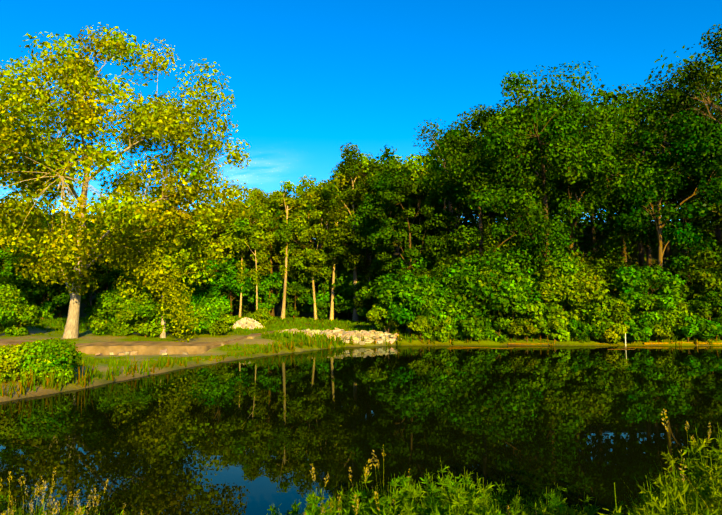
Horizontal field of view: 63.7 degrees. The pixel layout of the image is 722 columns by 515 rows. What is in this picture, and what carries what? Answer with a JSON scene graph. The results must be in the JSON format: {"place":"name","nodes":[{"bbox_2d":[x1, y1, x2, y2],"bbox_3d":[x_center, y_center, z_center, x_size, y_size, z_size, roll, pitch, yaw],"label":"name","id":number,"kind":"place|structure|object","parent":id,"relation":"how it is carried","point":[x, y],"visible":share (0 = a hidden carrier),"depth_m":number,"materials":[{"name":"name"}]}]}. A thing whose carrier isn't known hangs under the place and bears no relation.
{"place":"outdoors","nodes":[
{"label":"outdoors","id":0,"kind":"place"},
{"bbox_2d":[214,152,303,188],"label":"cloud","id":1,"kind":"structure","parent":0,"point":[259,170],"depth_m":2656.36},
{"bbox_2d":[12,346,645,425],"bbox_3d":[15.815,6.076,30.363,56.830,0.088,46.518,0,-5,1],"label":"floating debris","id":2,"kind":"object","parent":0,"point":[505,348],"visible":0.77,"depth_m":50.24,"materials":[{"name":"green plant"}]},
{"bbox_2d":[0,345,721,514],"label":"water","id":3,"kind":"structure","parent":0,"point":[254,436],"depth_m":16.61,"materials":[{"name":"green liquid"}]},
{"bbox_2d":[0,222,721,401],"bbox_3d":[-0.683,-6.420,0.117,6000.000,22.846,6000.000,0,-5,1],"label":"ground","id":4,"kind":"structure","parent":0,"point":[107,337],"depth_m":48.46,"materials":[{"name":"green plant"}]},
{"bbox_2d":[0,22,253,341],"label":"cottonwood tree","id":5,"kind":"object","parent":4,"relation":"on","point":[160,219],"visible":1,"depth_m":43.40,"materials":[{"name":"green plant"}]},
{"bbox_2d":[0,329,290,354],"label":"path gravel","id":6,"kind":"structure","parent":4,"relation":"on","point":[145,348],"depth_m":40.95,"materials":[{"name":"brown gravel"}]},
{"bbox_2d":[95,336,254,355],"bbox_3d":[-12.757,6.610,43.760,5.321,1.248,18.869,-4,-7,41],"label":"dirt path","id":7,"kind":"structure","parent":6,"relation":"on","point":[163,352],"depth_m":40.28,"materials":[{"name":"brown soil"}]},
{"bbox_2d":[1,152,385,295],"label":"forest tree","id":8,"kind":"object","parent":4,"relation":"on","point":[296,235],"depth_m":101.55,"materials":[{"name":"green plant"}]},
{"bbox_2d":[0,284,408,384],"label":"shrub","id":9,"kind":"object","parent":4,"relation":"on","point":[143,311],"visible":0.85,"depth_m":46.75,"materials":[{"name":"green plant"}]},
{"bbox_2d":[229,317,266,328],"bbox_3d":[-12.034,7.034,61.491,4.336,1.502,2.626,0,-5,1],"label":"rock pile","id":10,"kind":"object","parent":4,"relation":"on","point":[246,322],"visible":0.71,"depth_m":60.89,"materials":[{"name":"beige stone"}]},
{"bbox_2d":[151,187,365,315],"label":"forest tree","id":11,"kind":"object","parent":4,"relation":"on","point":[234,306],"depth_m":111.34,"materials":[{"name":"green plant"}]},
{"bbox_2d":[219,153,447,321],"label":"slender tree","id":12,"kind":"object","parent":4,"relation":"on","point":[240,233],"visible":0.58,"depth_m":83.28,"materials":[{"name":"green plant"}]},
{"bbox_2d":[279,328,398,344],"bbox_3d":[-2.078,7.447,55.336,11.962,1.425,6.785,0,-5,1],"label":"riprap rock","id":13,"kind":"object","parent":4,"relation":"on","point":[357,335],"visible":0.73,"depth_m":54.72,"materials":[{"name":"beige stone"}]},
{"bbox_2d":[0,226,721,328],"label":"understory shrub","id":14,"kind":"object","parent":4,"relation":"on","point":[633,282],"visible":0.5,"depth_m":72.14,"materials":[{"name":"green plant"}]},
{"bbox_2d":[0,422,721,514],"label":"weed","id":15,"kind":"object","parent":4,"relation":"on","point":[452,500],"visible":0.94,"depth_m":5.83,"materials":[{"name":"green plant"}]},
{"bbox_2d":[0,77,721,321],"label":"forest tree","id":16,"kind":"object","parent":4,"relation":"on","point":[380,183],"visible":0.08,"depth_m":73.67,"materials":[{"name":"green plant"}]},
{"bbox_2d":[0,315,721,397],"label":"bank grass","id":17,"kind":"structure","parent":4,"relation":"on","point":[306,339],"depth_m":50.47,"materials":[{"name":"green plant"}]},
{"bbox_2d":[0,34,721,278],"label":"forest tree","id":18,"kind":"object","parent":4,"relation":"on","point":[384,156],"depth_m":99.29,"materials":[{"name":"green plant"}]},
{"bbox_2d":[0,83,721,317],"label":"forest tree","id":19,"kind":"object","parent":4,"relation":"on","point":[640,250],"visible":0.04,"depth_m":81.17,"materials":[{"name":"green plant"}]},
{"bbox_2d":[4,86,720,313],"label":"forest tree","id":20,"kind":"object","parent":4,"relation":"on","point":[221,227],"visible":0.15,"depth_m":92.72,"materials":[{"name":"green plant"}]},
{"bbox_2d":[31,104,707,320],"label":"forest tree","id":21,"kind":"object","parent":4,"relation":"on","point":[299,253],"visible":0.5,"depth_m":83.65,"materials":[{"name":"green plant"}]},
{"bbox_2d":[366,248,721,343],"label":"shore shrub","id":22,"kind":"object","parent":4,"relation":"on","point":[411,302],"visible":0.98,"depth_m":54.20,"materials":[{"name":"green plant"}]},
{"bbox_2d":[368,24,721,330],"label":"forest tree","id":23,"kind":"object","parent":4,"relation":"on","point":[492,149],"visible":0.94,"depth_m":59.54,"materials":[{"name":"green plant"}]},
{"bbox_2d":[428,339,721,345],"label":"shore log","id":24,"kind":"object","parent":4,"relation":"on","point":[646,343],"depth_m":53.70,"materials":[{"name":"brown wood"}]},
{"bbox_2d":[0,409,721,514],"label":"grass","id":25,"kind":"structure","parent":0,"point":[10,512],"depth_m":6.01,"materials":[{"name":"green plant"}]},
{"bbox_2d":[0,0,721,221],"label":"sky","id":26,"kind":"structure","parent":0,"point":[309,79],"materials":[{"name":"blue"}]}
]}

